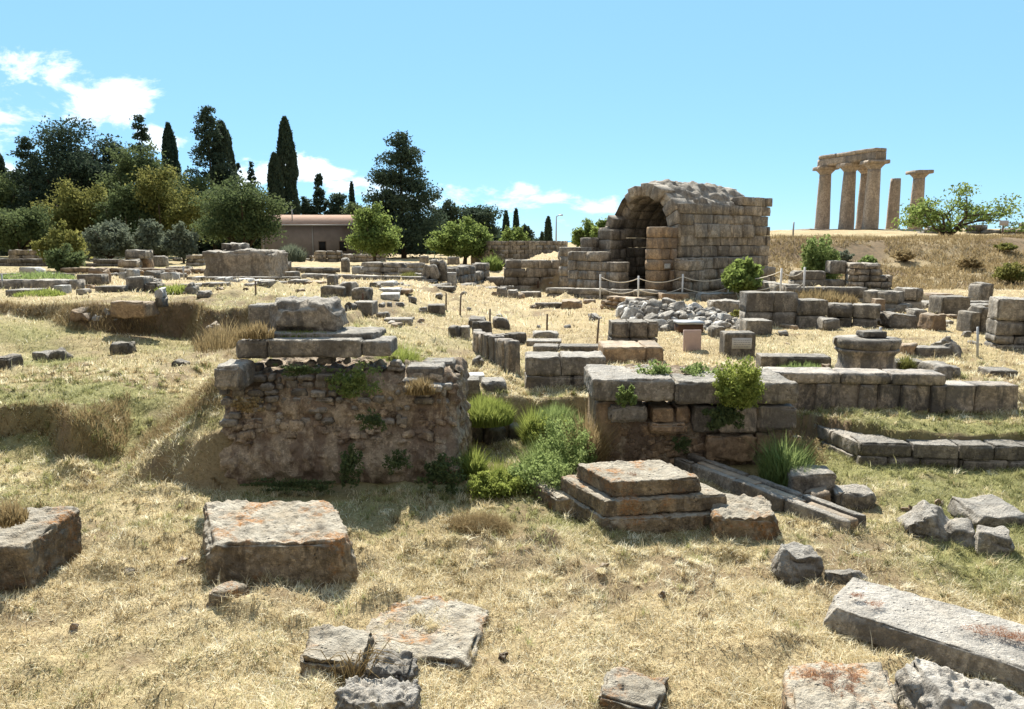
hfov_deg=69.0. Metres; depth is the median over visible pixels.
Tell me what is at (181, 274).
stone
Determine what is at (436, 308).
stone block
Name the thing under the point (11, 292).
flat slab
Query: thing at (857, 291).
terrace wall
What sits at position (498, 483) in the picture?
feathery shrub
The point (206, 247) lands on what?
woodland
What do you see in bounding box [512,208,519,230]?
cypress tree
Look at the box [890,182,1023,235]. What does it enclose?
spreading hill tree
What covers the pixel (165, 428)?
scarp grass
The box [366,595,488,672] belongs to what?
flat slab
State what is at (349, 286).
stone block
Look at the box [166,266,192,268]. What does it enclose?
ruined wall
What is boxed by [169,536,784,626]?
thistle down
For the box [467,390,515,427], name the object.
trench grass
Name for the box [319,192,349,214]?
evergreen tree
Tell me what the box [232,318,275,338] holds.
tall grass
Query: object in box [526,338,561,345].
flat slab
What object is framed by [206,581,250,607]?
half buried stone
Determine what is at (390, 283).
flat slab
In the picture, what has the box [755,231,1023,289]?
hill brush
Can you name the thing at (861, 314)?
terrace wall
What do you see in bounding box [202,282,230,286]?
flat slab
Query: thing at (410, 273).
weeds
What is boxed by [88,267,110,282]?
stone block
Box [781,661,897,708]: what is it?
hollowed block
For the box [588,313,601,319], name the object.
stone
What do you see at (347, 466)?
dark weeds
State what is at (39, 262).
wall
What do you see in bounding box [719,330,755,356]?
inscribed stone
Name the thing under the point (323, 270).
wall
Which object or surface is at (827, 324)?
stone block
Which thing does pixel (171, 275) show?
stone block
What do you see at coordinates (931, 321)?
stone block
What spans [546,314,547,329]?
stake
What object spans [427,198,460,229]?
evergreen tree
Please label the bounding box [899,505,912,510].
pebble
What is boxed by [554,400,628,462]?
trench grass
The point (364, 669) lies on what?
dry bramble
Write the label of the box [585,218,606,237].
shrub tree
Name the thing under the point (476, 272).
wall
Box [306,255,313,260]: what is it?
wall
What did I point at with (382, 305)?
stone
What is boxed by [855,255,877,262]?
slope shrub
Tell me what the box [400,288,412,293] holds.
flat slab
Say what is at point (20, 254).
ruined wall
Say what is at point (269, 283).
flat slab
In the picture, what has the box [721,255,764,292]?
fig shrub
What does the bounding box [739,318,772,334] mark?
stone block
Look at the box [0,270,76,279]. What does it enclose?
weeds
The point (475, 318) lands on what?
stone block
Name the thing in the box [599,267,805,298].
rope fence
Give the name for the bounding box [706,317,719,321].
rubble stone
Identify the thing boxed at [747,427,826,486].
tall grass
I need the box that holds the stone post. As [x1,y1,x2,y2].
[871,298,885,310]
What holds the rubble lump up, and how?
on the stone block at (255, 262)
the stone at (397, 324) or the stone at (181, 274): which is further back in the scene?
the stone at (181, 274)
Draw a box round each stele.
[341,258,349,272]
[447,272,455,285]
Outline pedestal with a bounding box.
[832,329,901,369]
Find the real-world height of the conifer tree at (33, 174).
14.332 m
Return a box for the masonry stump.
[845,262,892,290]
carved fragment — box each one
[930,336,956,345]
[942,343,961,357]
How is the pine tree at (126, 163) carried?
on the ground at (206, 466)
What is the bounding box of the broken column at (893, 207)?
[885,178,900,228]
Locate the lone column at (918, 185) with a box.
[905,170,933,229]
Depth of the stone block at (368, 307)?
14.66 m
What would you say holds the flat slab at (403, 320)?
on the ground at (206, 466)
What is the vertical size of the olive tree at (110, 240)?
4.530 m
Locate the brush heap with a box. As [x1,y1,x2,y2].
[433,505,517,538]
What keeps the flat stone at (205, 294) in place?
on the ground at (206, 466)
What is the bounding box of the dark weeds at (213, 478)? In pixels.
[161,474,224,486]
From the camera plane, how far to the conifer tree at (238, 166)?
95.45 m
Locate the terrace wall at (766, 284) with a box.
[757,280,800,291]
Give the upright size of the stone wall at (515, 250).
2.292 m
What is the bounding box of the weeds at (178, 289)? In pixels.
[154,282,186,294]
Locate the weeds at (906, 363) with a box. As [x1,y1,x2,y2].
[895,354,917,369]
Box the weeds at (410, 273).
[399,271,418,275]
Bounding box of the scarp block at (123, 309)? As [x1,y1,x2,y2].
[109,300,158,318]
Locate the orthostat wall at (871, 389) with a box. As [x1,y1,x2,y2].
[760,367,947,413]
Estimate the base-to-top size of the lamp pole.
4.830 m
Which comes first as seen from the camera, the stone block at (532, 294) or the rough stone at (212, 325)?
the rough stone at (212, 325)
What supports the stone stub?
on the scarp block at (123, 309)
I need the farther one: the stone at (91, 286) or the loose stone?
the stone at (91, 286)
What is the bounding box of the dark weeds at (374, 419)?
[354,407,387,431]
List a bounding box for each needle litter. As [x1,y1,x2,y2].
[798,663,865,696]
[850,592,884,608]
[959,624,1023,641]
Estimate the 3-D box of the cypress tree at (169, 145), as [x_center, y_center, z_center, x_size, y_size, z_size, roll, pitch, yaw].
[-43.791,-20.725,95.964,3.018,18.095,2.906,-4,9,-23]
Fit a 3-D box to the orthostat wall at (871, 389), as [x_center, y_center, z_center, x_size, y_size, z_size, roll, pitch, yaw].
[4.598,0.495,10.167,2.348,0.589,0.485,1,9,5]
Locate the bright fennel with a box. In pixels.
[711,354,766,409]
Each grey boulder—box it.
[770,541,823,586]
[896,500,949,541]
[945,518,974,548]
[973,525,1014,556]
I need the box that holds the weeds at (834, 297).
[789,287,857,303]
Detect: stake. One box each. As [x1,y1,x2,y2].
[445,293,446,309]
[459,295,461,314]
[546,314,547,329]
[596,318,599,343]
[976,327,978,356]
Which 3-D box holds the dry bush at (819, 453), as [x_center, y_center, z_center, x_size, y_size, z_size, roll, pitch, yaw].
[3.272,1.097,8.373,0.614,0.473,0.559,-3,9,-20]
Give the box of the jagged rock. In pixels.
[893,656,1023,708]
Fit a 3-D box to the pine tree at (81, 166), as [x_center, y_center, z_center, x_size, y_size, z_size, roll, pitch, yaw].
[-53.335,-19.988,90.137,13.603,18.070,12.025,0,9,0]
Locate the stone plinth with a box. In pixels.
[598,340,663,362]
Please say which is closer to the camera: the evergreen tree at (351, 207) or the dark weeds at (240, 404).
the dark weeds at (240, 404)
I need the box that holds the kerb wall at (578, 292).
[545,287,666,298]
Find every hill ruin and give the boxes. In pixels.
[918,226,938,233]
[966,225,1000,233]
[1001,223,1023,234]
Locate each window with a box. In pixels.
[318,241,325,250]
[339,241,346,251]
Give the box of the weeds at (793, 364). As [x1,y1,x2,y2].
[777,360,832,368]
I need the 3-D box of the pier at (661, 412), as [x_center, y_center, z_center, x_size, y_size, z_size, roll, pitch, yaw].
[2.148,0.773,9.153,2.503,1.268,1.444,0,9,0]
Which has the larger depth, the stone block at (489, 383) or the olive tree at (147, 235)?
the olive tree at (147, 235)
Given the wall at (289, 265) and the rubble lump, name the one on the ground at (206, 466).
the wall at (289, 265)
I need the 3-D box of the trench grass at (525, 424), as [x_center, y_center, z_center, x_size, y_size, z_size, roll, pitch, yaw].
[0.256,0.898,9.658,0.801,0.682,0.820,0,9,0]
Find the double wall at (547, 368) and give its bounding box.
[524,351,605,389]
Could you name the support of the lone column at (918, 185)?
on the ground at (206, 466)
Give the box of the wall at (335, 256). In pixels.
[327,250,342,261]
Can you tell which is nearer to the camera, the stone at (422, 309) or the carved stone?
the stone at (422, 309)
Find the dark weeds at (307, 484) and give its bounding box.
[237,477,336,492]
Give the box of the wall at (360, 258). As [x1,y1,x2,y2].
[343,253,386,261]
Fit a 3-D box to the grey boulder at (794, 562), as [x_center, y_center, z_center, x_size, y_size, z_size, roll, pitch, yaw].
[2.281,1.675,5.944,0.448,0.307,0.358,-1,9,-6]
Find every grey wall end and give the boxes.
[863,289,911,313]
[894,287,923,308]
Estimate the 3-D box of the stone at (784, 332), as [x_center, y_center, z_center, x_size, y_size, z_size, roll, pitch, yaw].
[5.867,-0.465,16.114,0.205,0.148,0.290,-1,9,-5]
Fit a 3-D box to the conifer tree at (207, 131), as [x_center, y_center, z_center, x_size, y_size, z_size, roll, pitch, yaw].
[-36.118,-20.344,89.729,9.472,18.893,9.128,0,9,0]
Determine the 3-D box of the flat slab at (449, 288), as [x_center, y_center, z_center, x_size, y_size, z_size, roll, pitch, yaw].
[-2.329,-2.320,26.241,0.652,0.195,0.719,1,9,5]
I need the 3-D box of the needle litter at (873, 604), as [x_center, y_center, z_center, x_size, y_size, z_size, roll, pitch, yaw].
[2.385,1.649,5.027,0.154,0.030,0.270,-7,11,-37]
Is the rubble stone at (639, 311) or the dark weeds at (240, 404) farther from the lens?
the rubble stone at (639, 311)
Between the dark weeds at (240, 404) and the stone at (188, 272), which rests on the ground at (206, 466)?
the stone at (188, 272)
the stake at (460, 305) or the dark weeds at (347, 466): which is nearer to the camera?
the dark weeds at (347, 466)
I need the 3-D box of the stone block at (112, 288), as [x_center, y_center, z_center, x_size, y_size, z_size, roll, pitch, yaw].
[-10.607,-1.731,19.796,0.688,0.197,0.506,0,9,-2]
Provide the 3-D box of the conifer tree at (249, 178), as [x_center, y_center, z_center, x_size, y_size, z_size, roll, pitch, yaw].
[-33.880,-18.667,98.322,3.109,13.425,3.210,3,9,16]
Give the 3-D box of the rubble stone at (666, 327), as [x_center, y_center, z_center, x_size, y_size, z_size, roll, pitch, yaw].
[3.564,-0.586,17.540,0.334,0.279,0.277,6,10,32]
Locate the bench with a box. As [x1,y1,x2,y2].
[673,320,704,332]
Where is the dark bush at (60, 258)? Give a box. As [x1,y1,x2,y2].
[39,243,87,271]
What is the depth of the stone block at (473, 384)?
10.03 m
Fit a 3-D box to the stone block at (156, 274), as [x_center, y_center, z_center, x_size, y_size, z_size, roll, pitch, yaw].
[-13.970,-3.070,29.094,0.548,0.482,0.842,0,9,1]
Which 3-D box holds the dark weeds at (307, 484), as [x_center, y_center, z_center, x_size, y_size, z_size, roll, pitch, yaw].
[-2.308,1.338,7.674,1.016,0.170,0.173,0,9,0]
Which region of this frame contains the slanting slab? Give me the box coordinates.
[917,361,960,378]
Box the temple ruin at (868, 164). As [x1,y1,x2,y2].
[796,148,889,229]
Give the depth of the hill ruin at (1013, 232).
67.88 m
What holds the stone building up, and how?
on the ground at (206, 466)
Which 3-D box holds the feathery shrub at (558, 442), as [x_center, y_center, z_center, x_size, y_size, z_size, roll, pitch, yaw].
[0.603,1.022,8.358,0.722,0.722,1.400,0,9,0]
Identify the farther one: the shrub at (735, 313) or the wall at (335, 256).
the wall at (335, 256)
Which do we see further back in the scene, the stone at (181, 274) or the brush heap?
the stone at (181, 274)
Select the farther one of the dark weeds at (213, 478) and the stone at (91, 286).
the stone at (91, 286)
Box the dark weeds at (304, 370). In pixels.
[273,363,334,376]
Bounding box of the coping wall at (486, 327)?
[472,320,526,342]
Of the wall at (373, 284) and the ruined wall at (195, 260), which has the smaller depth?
the wall at (373, 284)
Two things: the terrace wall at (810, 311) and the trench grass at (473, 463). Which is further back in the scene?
the terrace wall at (810, 311)
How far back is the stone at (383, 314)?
15.33 m
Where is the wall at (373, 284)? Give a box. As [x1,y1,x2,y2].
[369,281,498,288]
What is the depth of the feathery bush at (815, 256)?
29.35 m
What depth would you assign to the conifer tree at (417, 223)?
76.91 m
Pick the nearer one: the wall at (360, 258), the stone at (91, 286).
the stone at (91, 286)
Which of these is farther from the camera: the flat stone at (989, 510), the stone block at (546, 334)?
the stone block at (546, 334)
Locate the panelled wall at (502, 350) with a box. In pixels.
[473,331,520,373]
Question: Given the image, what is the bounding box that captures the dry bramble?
[299,639,417,686]
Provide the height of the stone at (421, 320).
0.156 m
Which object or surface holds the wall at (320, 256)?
on the ground at (206, 466)
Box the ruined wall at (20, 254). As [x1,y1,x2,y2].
[8,249,41,258]
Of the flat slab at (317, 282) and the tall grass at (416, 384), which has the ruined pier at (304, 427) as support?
the tall grass at (416, 384)
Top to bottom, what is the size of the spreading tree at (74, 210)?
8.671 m
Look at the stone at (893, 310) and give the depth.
22.42 m
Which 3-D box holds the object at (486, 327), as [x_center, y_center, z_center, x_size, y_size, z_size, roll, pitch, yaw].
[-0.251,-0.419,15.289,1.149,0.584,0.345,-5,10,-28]
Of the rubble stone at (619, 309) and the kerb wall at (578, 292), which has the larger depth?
the kerb wall at (578, 292)
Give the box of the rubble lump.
[221,242,258,250]
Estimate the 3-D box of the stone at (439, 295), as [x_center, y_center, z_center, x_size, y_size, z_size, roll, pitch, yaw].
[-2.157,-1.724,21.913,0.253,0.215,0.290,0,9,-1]
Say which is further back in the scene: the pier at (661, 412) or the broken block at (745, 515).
the pier at (661, 412)
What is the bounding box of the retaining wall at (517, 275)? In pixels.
[486,252,559,289]
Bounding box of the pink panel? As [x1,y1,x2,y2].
[683,330,700,350]
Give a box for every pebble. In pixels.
[69,623,78,633]
[176,556,187,565]
[498,652,508,660]
[658,591,665,598]
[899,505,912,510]
[934,499,943,505]
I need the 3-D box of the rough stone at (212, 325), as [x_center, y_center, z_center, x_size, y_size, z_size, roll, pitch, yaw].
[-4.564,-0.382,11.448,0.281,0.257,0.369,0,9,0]
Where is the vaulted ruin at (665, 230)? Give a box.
[558,179,775,297]
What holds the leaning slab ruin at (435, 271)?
on the ground at (206, 466)
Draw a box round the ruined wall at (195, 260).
[186,255,205,265]
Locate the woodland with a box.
[6,168,554,253]
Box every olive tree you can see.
[79,214,138,260]
[129,218,171,256]
[158,221,201,262]
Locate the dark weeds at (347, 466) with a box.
[338,443,365,488]
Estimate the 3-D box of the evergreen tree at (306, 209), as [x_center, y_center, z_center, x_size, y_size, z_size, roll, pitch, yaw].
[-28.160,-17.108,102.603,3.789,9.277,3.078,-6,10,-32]
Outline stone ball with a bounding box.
[154,287,166,297]
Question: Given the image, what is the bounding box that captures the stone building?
[261,209,365,257]
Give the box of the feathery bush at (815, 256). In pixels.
[799,234,843,279]
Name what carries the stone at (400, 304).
on the ground at (206, 466)
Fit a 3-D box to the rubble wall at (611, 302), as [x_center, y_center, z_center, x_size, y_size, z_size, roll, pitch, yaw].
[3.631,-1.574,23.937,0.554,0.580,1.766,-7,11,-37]
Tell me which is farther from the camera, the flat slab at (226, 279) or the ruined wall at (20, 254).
the ruined wall at (20, 254)
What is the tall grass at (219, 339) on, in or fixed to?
on the ground at (206, 466)
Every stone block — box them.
[0,353,23,369]
[0,506,81,593]
[53,285,71,293]
[77,274,108,285]
[95,285,129,292]
[109,341,136,354]
[118,272,126,279]
[125,249,152,258]
[126,269,139,276]
[126,276,153,290]
[144,269,164,278]
[144,282,165,291]
[152,256,168,266]
[160,272,180,280]
[202,249,287,276]
[202,499,358,585]
[284,271,299,276]
[320,285,346,296]
[327,275,338,284]
[339,281,358,295]
[344,302,357,311]
[351,287,372,300]
[352,266,362,273]
[354,300,377,315]
[419,256,428,263]
[428,303,444,313]
[447,257,459,264]
[448,325,460,337]
[460,325,469,339]
[468,315,485,327]
[468,376,479,393]
[481,377,506,391]
[521,291,540,297]
[533,330,558,338]
[561,298,581,308]
[707,299,739,312]
[708,324,724,337]
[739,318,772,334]
[816,317,839,330]
[825,260,846,273]
[906,308,926,323]
[916,312,946,330]
[921,301,928,309]
[928,295,969,314]
[956,310,979,333]
[967,305,988,332]
[968,282,993,300]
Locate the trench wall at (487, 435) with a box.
[471,422,523,444]
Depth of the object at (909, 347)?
13.59 m
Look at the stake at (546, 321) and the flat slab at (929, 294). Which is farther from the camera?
the flat slab at (929, 294)
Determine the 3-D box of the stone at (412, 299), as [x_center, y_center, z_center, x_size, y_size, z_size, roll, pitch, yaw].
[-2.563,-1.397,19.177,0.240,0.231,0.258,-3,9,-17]
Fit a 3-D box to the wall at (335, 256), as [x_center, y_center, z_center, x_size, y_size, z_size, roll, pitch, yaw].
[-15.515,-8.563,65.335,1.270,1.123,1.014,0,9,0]
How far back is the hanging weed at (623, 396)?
8.29 m
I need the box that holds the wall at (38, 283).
[0,279,84,288]
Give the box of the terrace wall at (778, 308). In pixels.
[739,291,798,325]
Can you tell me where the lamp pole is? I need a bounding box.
[555,214,562,240]
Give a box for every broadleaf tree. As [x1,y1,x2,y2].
[341,201,405,261]
[418,215,496,263]
[498,225,530,240]
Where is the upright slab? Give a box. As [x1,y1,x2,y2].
[140,258,153,267]
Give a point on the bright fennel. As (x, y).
(743, 386)
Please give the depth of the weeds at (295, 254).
64.32 m
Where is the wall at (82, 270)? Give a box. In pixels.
[60,267,204,273]
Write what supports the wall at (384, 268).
on the ground at (206, 466)
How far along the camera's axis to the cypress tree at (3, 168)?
89.64 m
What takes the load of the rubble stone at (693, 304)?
on the rubble stone
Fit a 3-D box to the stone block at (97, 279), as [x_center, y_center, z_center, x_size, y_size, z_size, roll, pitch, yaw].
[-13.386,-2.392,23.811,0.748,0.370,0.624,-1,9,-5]
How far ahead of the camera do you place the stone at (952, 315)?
20.69 m
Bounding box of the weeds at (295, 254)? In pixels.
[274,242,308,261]
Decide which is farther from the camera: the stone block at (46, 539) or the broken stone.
the broken stone
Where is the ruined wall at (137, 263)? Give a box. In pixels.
[118,259,141,267]
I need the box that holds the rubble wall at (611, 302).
[600,295,648,310]
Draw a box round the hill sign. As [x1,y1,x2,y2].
[999,220,1008,234]
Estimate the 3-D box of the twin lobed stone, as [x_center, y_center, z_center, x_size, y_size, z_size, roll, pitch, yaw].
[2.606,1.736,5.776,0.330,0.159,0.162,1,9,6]
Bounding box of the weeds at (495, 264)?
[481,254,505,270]
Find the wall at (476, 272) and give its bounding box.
[447,262,489,283]
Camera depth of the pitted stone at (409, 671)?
4.42 m
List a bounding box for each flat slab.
[5,288,46,296]
[192,276,201,280]
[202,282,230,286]
[214,276,232,281]
[232,278,254,282]
[244,282,256,286]
[257,280,278,286]
[288,279,309,283]
[306,280,326,283]
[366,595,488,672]
[378,287,401,291]
[380,292,399,299]
[383,281,397,286]
[384,317,412,324]
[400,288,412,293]
[437,286,455,291]
[469,372,483,381]
[523,470,576,514]
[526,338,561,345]
[533,343,558,351]
[535,302,561,308]
[559,343,597,351]
[583,299,595,303]
[657,292,689,300]
[694,292,737,301]
[756,353,830,367]
[895,358,922,368]
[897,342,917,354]
[914,345,950,356]
[924,292,953,296]
[970,303,988,306]
[977,366,1017,378]
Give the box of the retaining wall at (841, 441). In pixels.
[814,424,863,460]
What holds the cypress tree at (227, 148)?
on the ground at (206, 466)
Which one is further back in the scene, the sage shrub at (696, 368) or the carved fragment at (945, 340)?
the carved fragment at (945, 340)
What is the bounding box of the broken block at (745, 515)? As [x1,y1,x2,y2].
[709,493,780,540]
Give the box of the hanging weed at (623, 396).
[615,384,637,407]
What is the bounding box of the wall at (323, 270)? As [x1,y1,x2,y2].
[291,267,339,273]
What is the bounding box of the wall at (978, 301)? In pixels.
[922,300,988,303]
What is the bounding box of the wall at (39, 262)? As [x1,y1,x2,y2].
[0,258,125,266]
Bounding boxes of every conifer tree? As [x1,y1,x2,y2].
[0,136,58,249]
[122,114,162,183]
[185,105,241,249]
[236,163,254,247]
[245,161,260,248]
[311,173,328,214]
[346,130,449,257]
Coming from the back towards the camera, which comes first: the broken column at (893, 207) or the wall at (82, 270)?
the broken column at (893, 207)
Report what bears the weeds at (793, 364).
on the ground at (206, 466)
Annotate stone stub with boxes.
[155,297,168,307]
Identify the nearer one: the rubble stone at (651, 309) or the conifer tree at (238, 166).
the rubble stone at (651, 309)
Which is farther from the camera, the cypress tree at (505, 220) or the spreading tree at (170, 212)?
the cypress tree at (505, 220)
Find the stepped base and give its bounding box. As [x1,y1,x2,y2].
[559,460,726,533]
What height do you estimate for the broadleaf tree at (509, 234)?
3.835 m
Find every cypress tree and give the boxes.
[0,153,11,255]
[160,122,182,188]
[211,120,240,250]
[267,151,286,214]
[276,115,301,214]
[348,180,355,202]
[501,209,509,233]
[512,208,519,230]
[539,231,543,240]
[544,216,552,240]
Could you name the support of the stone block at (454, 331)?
on the ground at (206, 466)
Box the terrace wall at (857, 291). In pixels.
[785,286,867,300]
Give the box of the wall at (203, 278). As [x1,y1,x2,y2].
[186,276,300,280]
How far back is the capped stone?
7.56 m
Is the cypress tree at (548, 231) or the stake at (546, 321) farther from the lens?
the cypress tree at (548, 231)
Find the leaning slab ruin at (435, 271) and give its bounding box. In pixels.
[415,259,447,283]
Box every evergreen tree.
[0,170,26,212]
[0,201,56,253]
[87,133,133,195]
[300,196,315,214]
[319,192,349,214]
[339,201,363,214]
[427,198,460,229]
[453,204,505,240]
[521,223,535,240]
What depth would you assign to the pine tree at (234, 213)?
63.18 m
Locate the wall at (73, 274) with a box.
[0,273,75,275]
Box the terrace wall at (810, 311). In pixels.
[796,298,827,328]
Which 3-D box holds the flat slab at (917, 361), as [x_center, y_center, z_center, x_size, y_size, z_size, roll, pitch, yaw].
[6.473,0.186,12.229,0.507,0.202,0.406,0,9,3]
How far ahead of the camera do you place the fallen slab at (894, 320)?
18.21 m
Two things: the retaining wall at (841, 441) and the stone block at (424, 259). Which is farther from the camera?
the stone block at (424, 259)
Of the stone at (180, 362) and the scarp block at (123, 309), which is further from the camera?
the scarp block at (123, 309)
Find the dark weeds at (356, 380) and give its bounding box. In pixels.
[325,360,384,398]
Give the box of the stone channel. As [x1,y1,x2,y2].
[674,453,865,532]
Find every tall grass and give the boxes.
[0,494,31,528]
[185,317,243,352]
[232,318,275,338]
[274,329,331,337]
[362,336,434,366]
[403,374,437,395]
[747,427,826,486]
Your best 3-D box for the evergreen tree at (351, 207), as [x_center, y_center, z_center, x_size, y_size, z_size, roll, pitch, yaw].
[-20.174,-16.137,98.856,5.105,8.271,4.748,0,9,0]
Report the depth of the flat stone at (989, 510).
6.93 m
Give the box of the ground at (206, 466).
[0,228,1023,708]
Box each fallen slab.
[823,577,1023,691]
[876,311,916,328]
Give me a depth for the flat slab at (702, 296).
28.81 m
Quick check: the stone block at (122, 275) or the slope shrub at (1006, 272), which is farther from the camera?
the slope shrub at (1006, 272)
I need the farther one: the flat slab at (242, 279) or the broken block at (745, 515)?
the flat slab at (242, 279)
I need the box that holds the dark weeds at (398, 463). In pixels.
[382,449,413,475]
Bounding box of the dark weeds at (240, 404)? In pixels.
[230,396,264,412]
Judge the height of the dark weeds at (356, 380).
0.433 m
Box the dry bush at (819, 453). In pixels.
[786,429,831,464]
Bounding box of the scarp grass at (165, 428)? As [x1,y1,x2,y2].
[0,297,255,467]
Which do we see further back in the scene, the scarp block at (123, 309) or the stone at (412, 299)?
the stone at (412, 299)
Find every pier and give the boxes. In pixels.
[214,296,472,484]
[584,364,801,465]
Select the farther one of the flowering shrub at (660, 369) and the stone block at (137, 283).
the stone block at (137, 283)
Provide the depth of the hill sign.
59.02 m
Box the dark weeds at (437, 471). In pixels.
[414,452,466,495]
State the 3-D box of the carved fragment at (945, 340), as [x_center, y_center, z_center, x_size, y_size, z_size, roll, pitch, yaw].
[8.569,-0.208,14.764,0.449,0.336,0.375,1,9,6]
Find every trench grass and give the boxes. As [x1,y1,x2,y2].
[458,440,493,481]
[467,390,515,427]
[485,453,517,478]
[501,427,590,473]
[508,403,549,447]
[528,399,583,433]
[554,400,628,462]
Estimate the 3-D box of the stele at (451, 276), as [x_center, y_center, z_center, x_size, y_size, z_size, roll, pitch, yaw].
[-2.459,-3.073,30.377,0.368,0.570,0.364,0,9,0]
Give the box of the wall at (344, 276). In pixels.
[301,273,426,280]
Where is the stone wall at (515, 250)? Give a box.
[471,241,567,266]
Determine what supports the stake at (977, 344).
on the ground at (206, 466)
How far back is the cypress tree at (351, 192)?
103.58 m
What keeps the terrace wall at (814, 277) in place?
on the ground at (206, 466)
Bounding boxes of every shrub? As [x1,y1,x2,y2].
[465,468,527,504]
[508,448,576,502]
[523,410,571,450]
[533,416,597,474]
[635,359,672,375]
[680,361,717,376]
[701,404,744,432]
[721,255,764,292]
[729,309,739,317]
[838,250,854,260]
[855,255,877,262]
[889,249,916,261]
[955,256,984,268]
[991,261,1023,282]
[993,242,1018,249]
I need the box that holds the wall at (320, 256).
[314,251,327,261]
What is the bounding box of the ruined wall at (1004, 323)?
[984,296,1023,349]
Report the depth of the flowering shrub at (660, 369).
8.71 m
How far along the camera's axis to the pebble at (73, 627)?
4.97 m
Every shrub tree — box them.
[570,217,593,246]
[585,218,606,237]
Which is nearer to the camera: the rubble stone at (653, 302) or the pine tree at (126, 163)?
the rubble stone at (653, 302)
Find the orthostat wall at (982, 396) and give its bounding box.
[944,380,1018,412]
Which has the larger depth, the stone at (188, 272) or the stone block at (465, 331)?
the stone at (188, 272)
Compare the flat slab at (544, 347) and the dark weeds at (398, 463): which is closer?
the dark weeds at (398, 463)
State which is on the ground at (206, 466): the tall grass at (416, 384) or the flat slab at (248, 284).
the flat slab at (248, 284)
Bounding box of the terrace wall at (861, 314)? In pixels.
[827,302,880,327]
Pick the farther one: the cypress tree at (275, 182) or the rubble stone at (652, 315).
the cypress tree at (275, 182)
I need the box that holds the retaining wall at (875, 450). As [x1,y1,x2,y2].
[850,434,1023,470]
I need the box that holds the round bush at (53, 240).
[26,218,92,262]
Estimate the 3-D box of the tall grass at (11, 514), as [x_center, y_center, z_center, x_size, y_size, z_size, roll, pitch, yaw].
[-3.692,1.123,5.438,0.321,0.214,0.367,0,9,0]
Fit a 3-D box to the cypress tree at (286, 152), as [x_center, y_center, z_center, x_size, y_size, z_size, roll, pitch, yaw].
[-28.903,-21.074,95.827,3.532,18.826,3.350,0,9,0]
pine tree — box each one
[18,114,125,206]
[89,140,181,196]
[152,167,217,238]
[184,174,295,248]
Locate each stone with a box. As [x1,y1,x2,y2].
[19,267,44,274]
[32,350,52,359]
[49,347,73,360]
[70,306,91,322]
[76,288,91,294]
[84,284,95,288]
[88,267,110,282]
[91,315,99,321]
[122,566,136,574]
[171,358,190,365]
[177,272,187,277]
[181,269,192,274]
[185,282,199,294]
[197,290,212,297]
[203,321,219,335]
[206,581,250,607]
[299,624,374,679]
[334,675,421,708]
[360,648,419,682]
[376,312,389,317]
[378,302,384,307]
[391,322,402,326]
[395,302,404,306]
[408,296,416,303]
[417,318,424,322]
[419,307,427,312]
[435,293,442,298]
[472,355,484,366]
[493,316,509,328]
[496,287,507,297]
[500,286,513,290]
[508,289,518,298]
[518,292,524,298]
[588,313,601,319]
[597,667,668,708]
[616,305,626,317]
[620,306,638,319]
[624,298,634,304]
[634,309,643,316]
[635,313,643,318]
[643,312,658,319]
[644,298,662,309]
[644,306,659,316]
[654,319,666,325]
[660,324,670,330]
[662,298,676,304]
[663,310,674,319]
[664,319,674,330]
[668,301,685,311]
[679,314,686,319]
[687,312,695,319]
[690,302,703,307]
[705,312,716,317]
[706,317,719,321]
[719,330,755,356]
[720,313,730,320]
[722,322,729,326]
[778,330,788,335]
[779,324,798,329]
[787,464,836,496]
[803,485,830,501]
[824,568,869,583]
[831,484,875,509]
[885,308,899,312]
[943,313,956,318]
[946,320,953,323]
[947,494,1023,527]
[961,331,971,336]
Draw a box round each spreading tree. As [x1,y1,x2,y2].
[19,175,110,258]
[89,181,159,259]
[120,159,210,241]
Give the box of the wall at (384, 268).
[361,262,424,275]
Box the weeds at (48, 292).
[12,288,65,296]
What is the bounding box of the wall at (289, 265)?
[288,261,291,270]
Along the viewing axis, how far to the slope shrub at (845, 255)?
48.76 m
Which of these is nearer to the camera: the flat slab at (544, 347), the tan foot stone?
the tan foot stone
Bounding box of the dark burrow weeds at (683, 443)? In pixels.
[671,436,691,453]
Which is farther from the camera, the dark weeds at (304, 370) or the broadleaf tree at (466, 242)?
the broadleaf tree at (466, 242)
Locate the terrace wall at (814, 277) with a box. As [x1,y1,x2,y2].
[788,270,845,286]
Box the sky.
[0,0,1023,240]
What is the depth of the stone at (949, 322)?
19.06 m
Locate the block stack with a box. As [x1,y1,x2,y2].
[607,319,658,341]
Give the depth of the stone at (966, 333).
16.34 m
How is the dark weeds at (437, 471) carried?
on the ground at (206, 466)
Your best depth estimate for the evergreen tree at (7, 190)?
82.04 m
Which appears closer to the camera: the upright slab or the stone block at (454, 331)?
the stone block at (454, 331)

